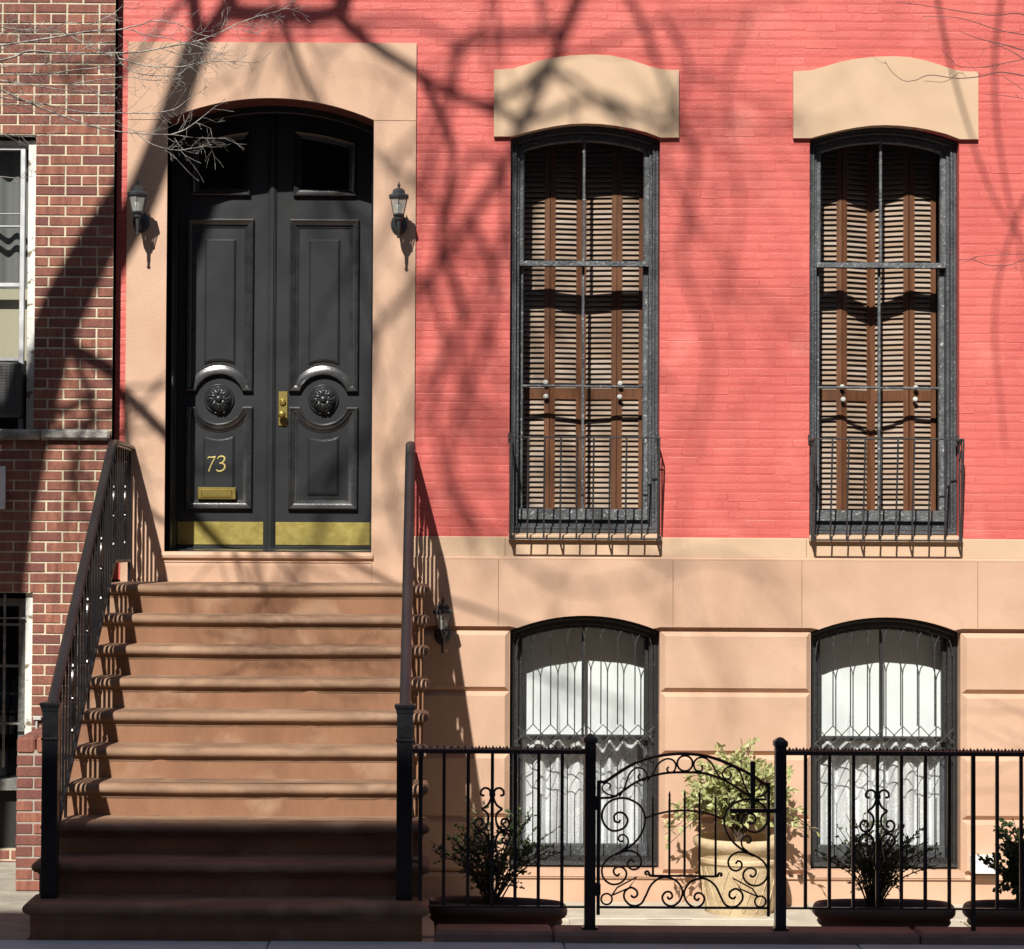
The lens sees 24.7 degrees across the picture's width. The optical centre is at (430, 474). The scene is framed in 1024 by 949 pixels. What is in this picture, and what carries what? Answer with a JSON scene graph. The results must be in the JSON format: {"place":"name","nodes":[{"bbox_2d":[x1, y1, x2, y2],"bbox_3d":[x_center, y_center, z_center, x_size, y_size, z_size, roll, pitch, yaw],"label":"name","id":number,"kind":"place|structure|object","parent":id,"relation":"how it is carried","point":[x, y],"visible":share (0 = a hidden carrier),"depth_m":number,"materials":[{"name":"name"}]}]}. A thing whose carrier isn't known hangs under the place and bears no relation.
{"place":"outdoors","nodes":[
{"label":"outdoors","id":0,"kind":"place"},
{"bbox_2d":[0,862,38,939],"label":"side paving","id":1,"kind":"structure","parent":0,"point":[14,922],"depth_m":13.47,"materials":[{"name":"grey concrete"}]},
{"bbox_2d":[15,726,61,891],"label":"brick pier","id":2,"kind":"structure","parent":1,"relation":"on","point":[28,798],"depth_m":14.05,"materials":[{"name":"red brick"}]},
{"bbox_2d":[0,0,117,861],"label":"brick building","id":3,"kind":"structure","parent":1,"relation":"on","point":[58,211],"depth_m":15.41,"materials":[{"name":"red brick"}]},
{"bbox_2d":[0,466,5,508],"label":"notice board","id":4,"kind":"object","parent":3,"relation":"attached to","point":[2,487],"visible":1,"depth_m":15.33,"materials":[{"name":"white paint"}]},
{"bbox_2d":[0,362,26,418],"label":"air conditioner","id":5,"kind":"object","parent":3,"relation":"attached to","point":[12,390],"visible":0.96,"depth_m":15.32,"materials":[{"name":"black metal"}]},
{"bbox_2d":[0,593,32,847],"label":"basement window","id":6,"kind":"structure","parent":3,"relation":"in","point":[16,612],"depth_m":15.42,"materials":[{"name":"glass"}]},
{"bbox_2d":[0,141,35,428],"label":"window","id":7,"kind":"structure","parent":3,"relation":"in","point":[17,201],"depth_m":15.63,"materials":[{"name":"white paint"}]},
{"bbox_2d":[33,716,41,728],"bbox_3d":[-2.584,1.698,15.304,0.052,0.222,0.029,0,-2,0],"label":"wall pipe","id":8,"kind":"object","parent":3,"relation":"attached to","point":[37,718],"depth_m":15.29,"materials":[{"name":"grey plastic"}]},
{"bbox_2d":[0,940,1023,948],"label":"sidewalk","id":9,"kind":"structure","parent":0,"point":[55,944],"depth_m":11.96,"materials":[{"name":"concrete"}]},
{"bbox_2d":[0,0,309,184],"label":"street tree","id":10,"kind":"object","parent":9,"relation":"on","point":[30,102],"visible":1,"depth_m":11.05,"materials":[{"name":"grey plant"}]},
{"bbox_2d":[872,1,1023,273],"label":"street tree","id":11,"kind":"object","parent":9,"relation":"on","point":[986,94],"visible":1,"depth_m":11.46,"materials":[{"name":"brown plant"}]},
{"bbox_2d":[422,901,970,941],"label":"yard paving","id":12,"kind":"structure","parent":0,"point":[703,917],"depth_m":14.75,"materials":[{"name":"beige concrete"}]},
{"bbox_2d":[22,581,429,942],"bbox_3d":[-1.062,1.809,13.757,2.112,2.282,3.350,0,-2,0],"label":"stoop","id":13,"kind":"object","parent":12,"relation":"on","point":[233,777],"visible":0.91,"depth_m":13.19,"materials":[{"name":"brown stone"}]},
{"bbox_2d":[39,440,134,898],"bbox_3d":[-2.001,1.012,13.850,0.110,2.511,3.195,0,-2,0],"label":"stair railing","id":14,"kind":"object","parent":13,"relation":"on","point":[106,548],"visible":1,"depth_m":13.30,"materials":[{"name":"metal"}]},
{"bbox_2d":[395,441,415,899],"bbox_3d":[-0.136,1.022,13.850,0.110,2.511,3.195,0,-2,0],"label":"stair railing","id":15,"kind":"object","parent":13,"relation":"on","point":[405,707],"visible":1,"depth_m":12.26,"materials":[{"name":"metal"}]},
{"bbox_2d":[429,895,566,929],"bbox_3d":[0.351,2.535,12.716,0.774,0.420,0.354,2,-2,0],"label":"planter","id":16,"kind":"object","parent":12,"relation":"on","point":[551,917],"visible":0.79,"depth_m":12.58,"materials":[{"name":"plastic"}]},
{"bbox_2d":[430,795,565,904],"bbox_3d":[0.367,2.071,12.731,0.749,0.636,0.578,0,-2,0],"label":"shrub","id":17,"kind":"object","parent":16,"relation":"on","point":[500,868],"visible":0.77,"depth_m":12.71,"materials":[{"name":"green plant"}]},
{"bbox_2d":[113,0,1023,905],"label":"townhouse","id":18,"kind":"structure","parent":12,"relation":"on","point":[707,240],"depth_m":15.56,"materials":[{"name":"red brick"}]},
{"bbox_2d":[127,180,149,235],"bbox_3d":[-1.927,-1.756,15.392,0.130,0.376,0.278,0,-2,0],"label":"wall lamp","id":19,"kind":"object","parent":18,"relation":"attached to","point":[141,222],"visible":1,"depth_m":15.31,"materials":[{"name":"metal"}]},
{"bbox_2d":[177,117,268,547],"bbox_3d":[-1.434,-0.985,16.065,0.615,2.990,0.135,0,-2,0],"label":"door leaf","id":20,"kind":"structure","parent":18,"relation":"in","point":[223,264],"depth_m":16.07,"materials":[{"name":"black wood"}]},
{"bbox_2d":[274,117,371,548],"bbox_3d":[-0.740,-0.981,16.065,0.662,2.991,0.135,0,-2,0],"label":"door leaf","id":21,"kind":"structure","parent":18,"relation":"in","point":[324,170],"depth_m":16.07,"materials":[{"name":"black wood"}]},
{"bbox_2d":[389,182,408,237],"bbox_3d":[-0.212,-1.740,15.391,0.130,0.376,0.278,0,-2,0],"label":"wall lamp","id":22,"kind":"object","parent":18,"relation":"attached to","point":[399,224],"visible":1,"depth_m":15.31,"materials":[{"name":"metal"}]},
{"bbox_2d":[433,597,452,653],"bbox_3d":[0.077,0.983,15.305,0.130,0.376,0.278,0,-2,0],"label":"wall lamp","id":23,"kind":"object","parent":18,"relation":"attached to","point":[442,634],"visible":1,"depth_m":15.22,"materials":[{"name":"metal"}]},
{"bbox_2d":[509,616,657,866],"bbox_3d":[1.017,1.787,15.679,0.992,1.689,0.349,0,-2,0],"label":"basement window","id":24,"kind":"structure","parent":18,"relation":"in","point":[572,678],"depth_m":15.76,"materials":[{"name":"white glass"}]},
{"bbox_2d":[509,126,658,532],"bbox_3d":[1.025,-0.963,15.793,0.995,2.738,0.391,0,-2,0],"label":"window","id":25,"kind":"structure","parent":18,"relation":"in","point":[644,394],"depth_m":15.93,"materials":[{"name":"paint"}]},
{"bbox_2d":[508,433,660,539],"bbox_3d":[1.013,0.077,15.395,1.004,0.706,0.223,0,-2,0],"label":"window guard","id":26,"kind":"object","parent":18,"relation":"attached to","point":[657,438],"visible":1,"depth_m":15.33,"materials":[{"name":"metal"}]},
{"bbox_2d":[809,128,956,534],"bbox_3d":[3.019,-0.951,15.828,0.995,2.738,0.459,0,-2,0],"label":"window","id":27,"kind":"structure","parent":18,"relation":"in","point":[870,140],"depth_m":15.93,"materials":[{"name":"paint"}]},
{"bbox_2d":[810,617,956,868],"bbox_3d":[3.012,1.798,15.683,0.992,1.689,0.356,0,-2,0],"label":"basement window","id":28,"kind":"structure","parent":18,"relation":"in","point":[880,682],"depth_m":15.76,"materials":[{"name":"white glass"}]},
{"bbox_2d":[808,435,964,541],"bbox_3d":[3.008,0.088,15.395,1.004,0.706,0.223,0,-2,0],"label":"window guard","id":29,"kind":"object","parent":18,"relation":"attached to","point":[958,440],"visible":1,"depth_m":15.33,"materials":[{"name":"metal"}]},
{"bbox_2d":[969,855,994,873],"bbox_3d":[3.638,2.567,15.363,0.164,0.115,0.092,0,-2,0],"label":"utility box","id":30,"kind":"object","parent":18,"relation":"attached to","point":[981,868],"visible":0.43,"depth_m":15.32,"materials":[{"name":"white paint"}]},
{"bbox_2d":[693,831,773,916],"bbox_3d":[1.983,2.574,15.016,0.592,0.485,0.592,0,-2,0],"label":"urn planter","id":31,"kind":"object","parent":12,"relation":"on","point":[725,883],"visible":0.68,"depth_m":14.81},
{"bbox_2d":[663,737,820,848],"bbox_3d":[1.990,2.048,15.013,1.019,0.724,0.548,0,-2,0],"label":"shrub","id":32,"kind":"object","parent":31,"relation":"in","point":[727,795],"visible":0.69,"depth_m":14.97,"materials":[{"name":"green plant"}]},
{"bbox_2d":[812,898,955,929],"bbox_3d":[2.468,2.547,12.716,0.774,0.420,0.354,0,-2,0],"label":"planter","id":33,"kind":"object","parent":12,"relation":"on","point":[912,919],"visible":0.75,"depth_m":12.58,"materials":[{"name":"plastic"}]},
{"bbox_2d":[813,812,941,906],"bbox_3d":[2.438,2.121,12.719,0.687,0.556,0.472,0,-2,0],"label":"shrub","id":34,"kind":"object","parent":33,"relation":"on","point":[864,864],"visible":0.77,"depth_m":12.68,"materials":[{"name":"green plant"}]},
{"bbox_2d":[962,899,1023,926],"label":"planter","id":35,"kind":"object","parent":12,"relation":"on","point":[989,918],"visible":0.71,"depth_m":12.60,"materials":[{"name":"plastic"}]},
{"bbox_2d":[977,817,1023,907],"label":"shrub","id":36,"kind":"object","parent":35,"relation":"on","point":[1009,849],"visible":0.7,"depth_m":12.70,"materials":[{"name":"green plant"}]},
{"label":"road","id":37,"kind":"structure","parent":0,"visible":0},
{"bbox_2d":[434,924,1023,945],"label":"kerb","id":38,"kind":"structure","parent":37,"relation":"on","point":[662,934],"depth_m":12.06,"materials":[{"name":"stone"}]},
{"bbox_2d":[411,733,597,929],"bbox_3d":[0.383,1.859,12.187,0.974,1.014,0.086,0,-2,0],"label":"iron fence","id":39,"kind":"object","parent":38,"relation":"on","point":[589,749],"visible":1,"depth_m":12.17,"materials":[{"name":"black metal"}]},
{"bbox_2d":[595,752,775,916],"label":"iron gate","id":40,"kind":"structure","parent":39,"relation":"attached to","point":[752,809],"depth_m":12.18,"materials":[{"name":"black metal"}]},
{"bbox_2d":[771,737,1023,930],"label":"iron fence","id":41,"kind":"object","parent":38,"relation":"on","point":[781,751],"visible":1,"depth_m":12.18,"materials":[{"name":"black metal"}]}
]}

